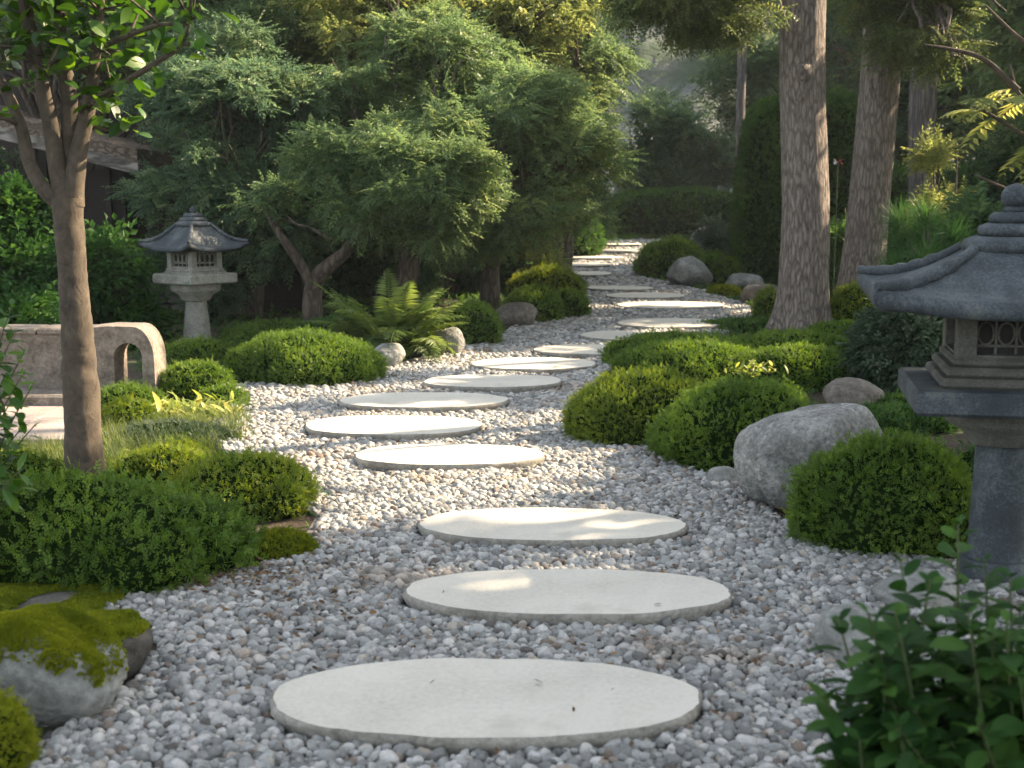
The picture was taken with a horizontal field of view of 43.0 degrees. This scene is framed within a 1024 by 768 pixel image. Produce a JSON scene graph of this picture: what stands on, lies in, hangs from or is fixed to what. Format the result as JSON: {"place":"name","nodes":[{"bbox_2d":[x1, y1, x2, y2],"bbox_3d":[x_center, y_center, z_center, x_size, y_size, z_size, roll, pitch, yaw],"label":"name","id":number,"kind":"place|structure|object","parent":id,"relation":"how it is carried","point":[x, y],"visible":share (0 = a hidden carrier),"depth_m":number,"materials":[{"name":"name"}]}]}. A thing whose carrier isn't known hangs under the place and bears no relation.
{"place":"outdoors","nodes":[
{"label":"outdoors","id":0,"kind":"place"},
{"bbox_2d":[0,398,167,445],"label":"paving","id":1,"kind":"structure","parent":0,"point":[50,419],"depth_m":7.85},
{"bbox_2d":[147,388,258,419],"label":"variegated plant","id":2,"kind":"object","parent":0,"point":[158,403],"visible":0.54,"depth_m":8.11,"materials":[{"name":"yellow plant"}]},
{"bbox_2d":[1,234,1023,738],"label":"ground","id":3,"kind":"structure","parent":0,"point":[951,442],"depth_m":9.04,"materials":[{"name":"soil"}]},
{"bbox_2d":[0,298,40,523],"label":"leafy plant","id":4,"kind":"object","parent":3,"relation":"on","point":[10,388],"visible":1,"depth_m":4.46,"materials":[{"name":"green plant"}]},
{"bbox_2d":[0,679,43,767],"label":"moss cushion","id":5,"kind":"object","parent":3,"relation":"on","point":[19,740],"visible":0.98,"depth_m":3.11,"materials":[{"name":"plant"}]},
{"bbox_2d":[0,164,58,316],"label":"leafy shrub","id":6,"kind":"object","parent":3,"relation":"on","point":[24,209],"visible":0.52,"depth_m":12.32,"materials":[{"name":"green plant"}]},
{"bbox_2d":[0,271,60,324],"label":"leafy shrub","id":7,"kind":"object","parent":3,"relation":"on","point":[32,308],"visible":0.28,"depth_m":10.64,"materials":[{"name":"green plant"}]},
{"bbox_2d":[0,441,64,482],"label":"creeping plant","id":8,"kind":"object","parent":3,"relation":"on","point":[40,458],"visible":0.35,"depth_m":6.02,"materials":[{"name":"green plant"}]},
{"bbox_2d":[0,582,125,612],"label":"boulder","id":9,"kind":"object","parent":3,"relation":"on","point":[13,596],"visible":0.69,"depth_m":4.38,"materials":[{"name":"plant"}]},
{"bbox_2d":[0,602,128,726],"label":"boulder","id":10,"kind":"object","parent":3,"relation":"on","point":[61,665],"visible":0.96,"depth_m":3.39,"materials":[{"name":"stone"}]},
{"bbox_2d":[0,322,165,405],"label":"bench wall","id":11,"kind":"structure","parent":3,"relation":"on","point":[112,341],"depth_m":8.76,"materials":[{"name":"stone"}]},
{"bbox_2d":[0,105,190,296],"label":"garden shed","id":12,"kind":"structure","parent":3,"relation":"on","point":[121,155],"depth_m":14.72,"materials":[{"name":"brown wood"}]},
{"bbox_2d":[28,211,183,349],"bbox_3d":[-3.797,-0.965,12.154,1.457,1.280,1.274,0,8,0],"label":"leafy shrub","id":13,"kind":"object","parent":3,"relation":"on","point":[118,281],"visible":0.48,"depth_m":11.99,"materials":[{"name":"green plant"}]},
{"bbox_2d":[0,0,214,169],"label":"leafy tree","id":14,"kind":"object","parent":3,"relation":"on","point":[123,71],"visible":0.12,"depth_m":16.59,"materials":[{"name":"green plant"}]},
{"bbox_2d":[0,0,239,479],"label":"slim tree","id":15,"kind":"object","parent":3,"relation":"on","point":[62,195],"visible":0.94,"depth_m":5.88,"materials":[{"name":"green plant"}]},
{"bbox_2d":[87,608,153,682],"bbox_3d":[-1.188,0.784,3.826,0.278,0.200,0.324,0,8,0],"label":"boulder","id":16,"kind":"object","parent":3,"relation":"on","point":[132,629],"visible":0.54,"depth_m":3.78,"materials":[{"name":"stone"}]},
{"bbox_2d":[101,389,160,428],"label":"mound shrub","id":17,"kind":"object","parent":3,"relation":"on","point":[120,407],"visible":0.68,"depth_m":7.60,"materials":[{"name":"green plant"}]},
{"bbox_2d":[100,376,168,407],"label":"mound shrub","id":18,"kind":"object","parent":3,"relation":"on","point":[138,388],"visible":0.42,"depth_m":8.43,"materials":[{"name":"green plant"}]},
{"bbox_2d":[0,456,269,595],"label":"mound shrub","id":19,"kind":"object","parent":3,"relation":"on","point":[125,534],"visible":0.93,"depth_m":4.59,"materials":[{"name":"green plant"}]},
{"bbox_2d":[0,30,282,222],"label":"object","id":20,"kind":"structure","parent":3,"relation":"on","point":[39,154],"depth_m":21.10,"materials":[{"name":"brown wood"}]},
{"bbox_2d":[107,433,211,490],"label":"shrub","id":21,"kind":"object","parent":3,"relation":"on","point":[157,459],"visible":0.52,"depth_m":6.22,"materials":[{"name":"green plant"}]},
{"bbox_2d":[101,410,235,463],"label":"grass tuft","id":22,"kind":"object","parent":3,"relation":"on","point":[113,446],"visible":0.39,"depth_m":7.01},
{"bbox_2d":[101,413,247,449],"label":"creeping plant","id":23,"kind":"object","parent":3,"relation":"on","point":[151,426],"visible":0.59,"depth_m":7.23,"materials":[{"name":"green plant"}]},
{"bbox_2d":[128,398,257,440],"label":"grass tuft","id":24,"kind":"object","parent":3,"relation":"on","point":[238,416],"visible":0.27,"depth_m":7.75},
{"bbox_2d":[138,206,248,343],"bbox_3d":[-2.941,-0.997,12.069,0.717,1.300,0.717,6,10,37],"label":"stone lantern","id":25,"kind":"object","parent":3,"relation":"on","point":[193,244],"visible":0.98,"depth_m":11.94,"materials":[{"name":"stone"}]},
{"bbox_2d":[159,353,238,403],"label":"mound shrub","id":26,"kind":"object","parent":3,"relation":"on","point":[180,380],"visible":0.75,"depth_m":8.79,"materials":[{"name":"green plant"}]},
{"bbox_2d":[165,334,237,363],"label":"mound shrub","id":27,"kind":"object","parent":3,"relation":"on","point":[197,347],"visible":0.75,"depth_m":10.90,"materials":[{"name":"green plant"}]},
{"bbox_2d":[146,235,302,313],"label":"garden wall","id":28,"kind":"structure","parent":3,"relation":"on","point":[282,297],"depth_m":15.53,"materials":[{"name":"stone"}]},
{"bbox_2d":[101,6,360,322],"bbox_3d":[-3.029,-2.356,14.481,3.201,3.618,2.705,8,11,42],"label":"leafy tree","id":29,"kind":"object","parent":3,"relation":"on","point":[225,158],"visible":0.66,"depth_m":13.84,"materials":[{"name":"green plant"}]},
{"bbox_2d":[161,443,323,522],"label":"mound shrub","id":30,"kind":"object","parent":3,"relation":"on","point":[271,485],"visible":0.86,"depth_m":5.67,"materials":[{"name":"green plant"}]},
{"bbox_2d":[217,315,305,346],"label":"mound shrub","id":31,"kind":"object","parent":3,"relation":"on","point":[249,330],"visible":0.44,"depth_m":12.09,"materials":[{"name":"green plant"}]},
{"bbox_2d":[142,0,387,115],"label":"tall tree","id":32,"kind":"object","parent":3,"relation":"on","point":[253,9],"visible":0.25,"depth_m":16.20,"materials":[{"name":"green plant"}]},
{"bbox_2d":[242,523,320,565],"bbox_3d":[-0.896,0.633,5.021,0.338,0.189,0.286,0,8,0],"label":"moss cushion","id":33,"kind":"object","parent":3,"relation":"on","point":[283,541],"visible":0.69,"depth_m":4.96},
{"bbox_2d":[220,324,390,386],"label":"mound shrub","id":34,"kind":"object","parent":3,"relation":"on","point":[310,356],"visible":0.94,"depth_m":9.53,"materials":[{"name":"green plant"}]},
{"bbox_2d":[218,86,519,321],"bbox_3d":[-1.426,-1.663,12.657,3.022,2.455,2.156,0,8,0],"label":"spreading tree","id":35,"kind":"object","parent":3,"relation":"on","point":[420,191],"visible":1,"depth_m":12.32,"materials":[{"name":"green plant"}]},
{"bbox_2d":[313,241,454,302],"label":"leafy shrub","id":36,"kind":"object","parent":3,"relation":"on","point":[349,274],"visible":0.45,"depth_m":16.69,"materials":[{"name":"green plant"}]},
{"bbox_2d":[309,269,470,362],"bbox_3d":[-1.074,-0.520,11.031,1.445,0.873,1.272,0,8,0],"label":"fern","id":37,"kind":"object","parent":3,"relation":"on","point":[412,329],"visible":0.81,"depth_m":10.89,"materials":[{"name":"green plant"}]},
{"bbox_2d":[296,0,578,314],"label":"leafy tree","id":38,"kind":"object","parent":3,"relation":"on","point":[434,47],"visible":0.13,"depth_m":14.48,"materials":[{"name":"green plant"}]},
{"bbox_2d":[267,0,615,296],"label":"tall tree","id":39,"kind":"object","parent":3,"relation":"on","point":[525,22],"visible":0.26,"depth_m":15.79,"materials":[{"name":"green plant"}]},
{"bbox_2d":[439,296,504,344],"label":"mound shrub","id":40,"kind":"object","parent":3,"relation":"on","point":[481,326],"visible":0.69,"depth_m":12.05,"materials":[{"name":"green plant"}]},
{"bbox_2d":[436,250,540,295],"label":"leafy shrub","id":41,"kind":"object","parent":3,"relation":"on","point":[469,281],"visible":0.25,"depth_m":17.98,"materials":[{"name":"green plant"}]},
{"bbox_2d":[496,302,537,328],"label":"boulder","id":42,"kind":"object","parent":3,"relation":"on","point":[517,313],"visible":0.73,"depth_m":13.61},
{"bbox_2d":[21,238,1023,767],"bbox_3d":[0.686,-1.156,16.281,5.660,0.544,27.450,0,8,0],"label":"gravel","id":43,"kind":"structure","parent":3,"relation":"on","point":[161,722],"depth_m":4.42,"materials":[{"name":"gravel"}]},
{"bbox_2d":[304,415,484,441],"bbox_3d":[-0.696,0.268,7.650,1.071,0.068,0.636,0,9,0],"label":"stepping stone","id":44,"kind":"object","parent":43,"relation":"on","point":[394,428],"visible":0.97,"depth_m":7.55,"materials":[{"name":"stone"}]},
{"bbox_2d":[338,392,509,413],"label":"stepping stone","id":45,"kind":"object","parent":43,"relation":"on","point":[439,402],"visible":0.84,"depth_m":8.48,"materials":[{"name":"stone"}]},
{"bbox_2d":[65,300,801,765],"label":"fallen leaves","id":46,"kind":"object","parent":43,"relation":"on","point":[267,572],"visible":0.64,"depth_m":4.52,"materials":[{"name":"brown plant"}]},
{"bbox_2d":[354,444,544,470],"bbox_3d":[-0.323,0.394,6.787,0.986,0.069,0.578,0,8,0],"label":"stepping stone","id":47,"kind":"object","parent":43,"relation":"on","point":[436,457],"visible":0.94,"depth_m":6.69,"materials":[{"name":"stone"}]},
{"bbox_2d":[269,658,702,757],"bbox_3d":[-0.068,0.870,3.512,1.172,0.067,0.574,0,8,0],"label":"stepping stone","id":48,"kind":"object","parent":43,"relation":"on","point":[456,706],"visible":0.94,"depth_m":3.45,"materials":[{"name":"stone"}]},
{"bbox_2d":[423,374,562,393],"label":"stepping stone","id":49,"kind":"object","parent":43,"relation":"on","point":[506,383],"visible":0.94,"depth_m":9.34,"materials":[{"name":"stone"}]},
{"bbox_2d":[471,357,596,374],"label":"stepping stone","id":50,"kind":"object","parent":43,"relation":"on","point":[540,365],"visible":0.9,"depth_m":10.34,"materials":[{"name":"stone"}]},
{"bbox_2d":[417,508,688,548],"bbox_3d":[0.167,0.603,5.350,1.122,0.068,0.541,0,8,0],"label":"stepping stone","id":51,"kind":"object","parent":43,"relation":"on","point":[579,528],"visible":0.85,"depth_m":5.28,"materials":[{"name":"stone"}]},
{"bbox_2d":[401,569,731,626],"bbox_3d":[0.187,0.734,4.444,1.127,0.069,0.516,0,8,0],"label":"stepping stone","id":52,"kind":"object","parent":43,"relation":"on","point":[567,597],"visible":0.91,"depth_m":4.37,"materials":[{"name":"stone"}]},
{"bbox_2d":[533,344,608,358],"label":"stepping stone","id":53,"kind":"object","parent":43,"relation":"on","point":[575,351],"visible":0.5,"depth_m":11.26,"materials":[{"name":"stone"}]},
{"bbox_2d":[574,171,627,247],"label":"leafy shrub","id":54,"kind":"object","parent":43,"relation":"on","point":[608,229],"visible":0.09,"depth_m":26.67,"materials":[{"name":"green plant"}]},
{"bbox_2d":[617,318,719,330],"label":"stepping stone","id":55,"kind":"object","parent":43,"relation":"on","point":[657,323],"visible":0.8,"depth_m":13.64,"materials":[{"name":"stone"}]},
{"bbox_2d":[811,604,895,660],"bbox_3d":[1.041,0.757,3.939,0.222,0.177,0.243,-6,10,-38],"label":"boulder","id":56,"kind":"object","parent":43,"relation":"on","point":[824,632],"visible":0.34,"depth_m":3.89,"materials":[{"name":"stone"}]},
{"bbox_2d":[871,568,960,608],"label":"boulder","id":57,"kind":"object","parent":43,"relation":"on","point":[881,590],"visible":0.54,"depth_m":4.37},
{"bbox_2d":[412,52,647,309],"bbox_3d":[-0.196,-2.259,14.894,3.044,2.986,2.959,7,11,39],"label":"leafy tree","id":58,"kind":"object","parent":3,"relation":"on","point":[536,212],"visible":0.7,"depth_m":14.17,"materials":[{"name":"green plant"}]},
{"bbox_2d":[94,230,972,607],"bbox_3d":[1.009,-1.740,19.021,20.302,0.897,30.192,0,8,0],"label":"ground cover","id":59,"kind":"object","parent":3,"relation":"on","point":[372,302],"visible":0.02,"depth_m":14.97,"materials":[{"name":"green plant"}]},
{"bbox_2d":[502,281,567,321],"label":"mound shrub","id":60,"kind":"object","parent":3,"relation":"on","point":[547,303],"visible":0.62,"depth_m":14.21,"materials":[{"name":"green plant"}]},
{"bbox_2d":[500,239,574,280],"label":"leafy shrub","id":61,"kind":"object","parent":3,"relation":"on","point":[540,256],"visible":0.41,"depth_m":18.21,"materials":[{"name":"green plant"}]},
{"bbox_2d":[505,260,588,297],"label":"mound shrub","id":62,"kind":"object","parent":3,"relation":"on","point":[552,275],"visible":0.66,"depth_m":17.27,"materials":[{"name":"green plant"}]},
{"bbox_2d":[525,214,608,255],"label":"hedge","id":63,"kind":"object","parent":3,"relation":"on","point":[595,243],"visible":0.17,"depth_m":25.12,"materials":[{"name":"green plant"}]},
{"bbox_2d":[517,0,654,272],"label":"tall tree","id":64,"kind":"object","parent":3,"relation":"on","point":[592,60],"visible":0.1,"depth_m":19.10,"materials":[{"name":"green plant"}]},
{"bbox_2d":[559,359,708,445],"bbox_3d":[0.806,0.174,7.487,1.077,0.632,0.821,0,8,0],"label":"mound shrub","id":65,"kind":"object","parent":3,"relation":"on","point":[617,408],"visible":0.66,"depth_m":7.25,"materials":[{"name":"green plant"}]},
{"bbox_2d":[631,233,705,278],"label":"mound shrub","id":66,"kind":"object","parent":3,"relation":"on","point":[656,257],"visible":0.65,"depth_m":21.06,"materials":[{"name":"green plant"}]},
{"bbox_2d":[605,79,735,197],"bbox_3d":[4.270,-5.778,32.672,3.844,3.801,3.072,-2,9,-16],"label":"tree","id":67,"kind":"object","parent":3,"relation":"on","point":[682,147],"visible":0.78,"depth_m":32.21,"materials":[{"name":"green plant"}]},
{"bbox_2d":[608,183,733,236],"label":"hedge","id":68,"kind":"object","parent":3,"relation":"on","point":[665,210],"visible":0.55,"depth_m":30.21,"materials":[{"name":"green plant"}]},
{"bbox_2d":[597,325,756,363],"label":"mound shrub","id":69,"kind":"object","parent":3,"relation":"on","point":[615,345],"visible":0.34,"depth_m":10.61,"materials":[{"name":"green plant"}]},
{"bbox_2d":[607,334,754,383],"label":"mound shrub","id":70,"kind":"object","parent":3,"relation":"on","point":[704,359],"visible":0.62,"depth_m":9.54,"materials":[{"name":"green plant"}]},
{"bbox_2d":[666,256,713,287],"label":"boulder","id":71,"kind":"object","parent":3,"relation":"on","point":[690,271],"visible":0.91,"depth_m":19.16,"materials":[{"name":"stone"}]},
{"bbox_2d":[687,212,731,255],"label":"leafy shrub","id":72,"kind":"object","parent":3,"relation":"on","point":[715,232],"visible":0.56,"depth_m":21.71,"materials":[{"name":"green plant"}]},
{"bbox_2d":[591,0,832,330],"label":"tall pine","id":73,"kind":"object","parent":3,"relation":"on","point":[802,298],"visible":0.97,"depth_m":12.74,"materials":[{"name":"brown plant"}]},
{"bbox_2d":[695,249,742,286],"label":"mound shrub","id":74,"kind":"object","parent":3,"relation":"on","point":[720,266],"visible":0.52,"depth_m":19.36,"materials":[{"name":"green plant"}]},
{"bbox_2d":[687,312,770,333],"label":"creeping plant","id":75,"kind":"object","parent":3,"relation":"on","point":[745,323],"visible":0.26,"depth_m":13.41,"materials":[{"name":"green plant"}]},
{"bbox_2d":[641,371,817,471],"bbox_3d":[1.209,0.274,6.861,1.062,0.684,0.818,0,8,0],"label":"mound shrub","id":76,"kind":"object","parent":3,"relation":"on","point":[710,422],"visible":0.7,"depth_m":6.65,"materials":[{"name":"green plant"}]},
{"bbox_2d":[727,94,781,285],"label":"hedge","id":77,"kind":"object","parent":3,"relation":"on","point":[754,229],"visible":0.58,"depth_m":19.27,"materials":[{"name":"green plant"}]},
{"bbox_2d":[736,0,778,164],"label":"tall pine","id":78,"kind":"object","parent":3,"relation":"on","point":[741,85],"visible":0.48,"depth_m":29.25,"materials":[{"name":"brown plant"}]},
{"bbox_2d":[678,0,862,152],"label":"woodland tree","id":79,"kind":"object","parent":3,"relation":"on","point":[761,71],"visible":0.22,"depth_m":34.86,"materials":[{"name":"green plant"}]},
{"bbox_2d":[733,325,852,353],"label":"mound shrub","id":80,"kind":"object","parent":3,"relation":"on","point":[763,338],"visible":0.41,"depth_m":10.71,"materials":[{"name":"green plant"}]},
{"bbox_2d":[739,338,853,392],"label":"mound shrub","id":81,"kind":"object","parent":3,"relation":"on","point":[813,366],"visible":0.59,"depth_m":9.37,"materials":[{"name":"green plant"}]},
{"bbox_2d":[733,403,885,511],"bbox_3d":[1.354,0.340,5.962,0.693,0.522,0.579,0,8,0],"label":"boulder","id":82,"kind":"object","parent":3,"relation":"on","point":[766,450],"visible":0.56,"depth_m":5.74,"materials":[{"name":"stone"}]},
{"bbox_2d":[826,85,857,224],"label":"hedge","id":83,"kind":"object","parent":3,"relation":"on","point":[841,121],"visible":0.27,"depth_m":19.86,"materials":[{"name":"green plant"}]},
{"bbox_2d":[830,279,872,321],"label":"mound shrub","id":84,"kind":"object","parent":3,"relation":"on","point":[847,301],"visible":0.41,"depth_m":13.08,"materials":[{"name":"green plant"}]},
{"bbox_2d":[822,377,884,405],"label":"boulder","id":85,"kind":"object","parent":3,"relation":"on","point":[848,390],"visible":0.61,"depth_m":8.19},
{"bbox_2d":[781,420,972,557],"bbox_3d":[1.504,0.495,5.247,0.870,0.694,0.735,0,8,0],"label":"mound shrub","id":86,"kind":"object","parent":3,"relation":"on","point":[871,494],"visible":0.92,"depth_m":5.05,"materials":[{"name":"green plant"}]},
{"bbox_2d":[768,0,993,166],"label":"woodland tree","id":87,"kind":"object","parent":3,"relation":"on","point":[854,65],"visible":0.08,"depth_m":31.59,"materials":[{"name":"green plant"}]},
{"bbox_2d":[834,298,943,396],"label":"leafy shrub","id":88,"kind":"object","parent":3,"relation":"on","point":[884,346],"visible":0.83,"depth_m":8.89,"materials":[{"name":"green plant"}]},
{"bbox_2d":[856,398,959,434],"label":"mound shrub","id":89,"kind":"object","parent":3,"relation":"on","point":[889,414],"visible":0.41,"depth_m":7.71,"materials":[{"name":"green plant"}]},
{"bbox_2d":[801,515,1023,767],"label":"leafy plant","id":90,"kind":"object","parent":3,"relation":"on","point":[906,719],"visible":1,"depth_m":2.37,"materials":[{"name":"green plant"}]},
{"bbox_2d":[826,0,1005,288],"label":"tall pine","id":91,"kind":"object","parent":3,"relation":"on","point":[892,40],"visible":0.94,"depth_m":14.41,"materials":[{"name":"brown plant"}]},
{"bbox_2d":[860,191,977,320],"bbox_3d":[3.344,-0.876,10.488,1.022,1.516,0.916,5,10,31],"label":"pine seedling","id":92,"kind":"object","parent":3,"relation":"on","point":[924,222],"visible":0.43,"depth_m":10.43,"materials":[{"name":"green plant"}]},
{"bbox_2d":[907,19,939,261],"bbox_3d":[5.513,-6.018,18.621,1.828,9.298,1.832,0,8,0],"label":"tall pine","id":93,"kind":"object","parent":3,"relation":"on","point":[922,107],"visible":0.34,"depth_m":18.51,"materials":[{"name":"brown plant"}]},
{"bbox_2d":[855,15,1007,162],"bbox_3d":[11.803,-7.313,31.256,7.929,7.458,5.373,0,8,0],"label":"woodland tree","id":94,"kind":"object","parent":3,"relation":"on","point":[900,132],"visible":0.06,"depth_m":30.32,"materials":[{"name":"green plant"}]},
{"bbox_2d":[856,183,1023,592],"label":"stone lantern","id":95,"kind":"object","parent":3,"relation":"on","point":[968,380],"visible":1,"depth_m":4.47,"materials":[{"name":"stone"}]},
{"bbox_2d":[882,172,1003,325],"bbox_3d":[4.306,-1.054,11.552,2.025,1.638,1.909,0,8,0],"label":"leafy shrub","id":96,"kind":"object","parent":3,"relation":"on","point":[969,205],"visible":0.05,"depth_m":11.30,"materials":[{"name":"green plant"}]},
{"bbox_2d":[902,119,987,246],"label":"leafy shrub","id":97,"kind":"object","parent":3,"relation":"on","point":[929,159],"visible":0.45,"depth_m":13.79,"materials":[{"name":"green plant"}]},
{"bbox_2d":[886,160,1003,260],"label":"hedge","id":98,"kind":"object","parent":3,"relation":"on","point":[899,187],"visible":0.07,"depth_m":24.01,"materials":[{"name":"green plant"}]},
{"bbox_2d":[901,3,1014,166],"bbox_3d":[11.920,-9.060,31.186,6.196,10.907,7.167,0,8,0],"label":"shade tree","id":99,"kind":"object","parent":3,"relation":"on","point":[962,130],"visible":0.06,"depth_m":30.18,"materials":[{"name":"green plant"}]},
{"bbox_2d":[925,0,1023,188],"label":"feather leaved tree","id":100,"kind":"object","parent":3,"relation":"on","point":[983,103],"visible":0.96,"depth_m":8.40,"materials":[{"name":"green plant"}]},
{"bbox_2d":[936,124,1023,206],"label":"leafy shrub","id":101,"kind":"object","parent":3,"relation":"on","point":[996,163],"visible":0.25,"depth_m":19.46,"materials":[{"name":"green plant"}]},
{"bbox_2d":[937,6,1023,148],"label":"shade tree","id":102,"kind":"object","parent":3,"relation":"on","point":[974,92],"visible":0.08,"depth_m":27.98,"materials":[{"name":"green plant"}]},
{"bbox_2d":[951,0,1023,136],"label":"shade tree","id":103,"kind":"object","parent":3,"relation":"on","point":[1013,55],"visible":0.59,"depth_m":22.28,"materials":[{"name":"green plant"}]},
{"bbox_2d":[956,0,1023,170],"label":"shade tree","id":104,"kind":"object","parent":3,"relation":"on","point":[999,125],"visible":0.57,"depth_m":18.97,"materials":[{"name":"green plant"}]},
{"bbox_2d":[590,2,974,193],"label":"hill","id":105,"kind":"structure","parent":0,"point":[662,71],"depth_m":51.54,"materials":[{"name":"plant"}]},
{"bbox_2d":[829,208,846,301],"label":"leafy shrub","id":106,"kind":"object","parent":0,"point":[840,228],"visible":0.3,"depth_m":16.70,"materials":[{"name":"green plant"}]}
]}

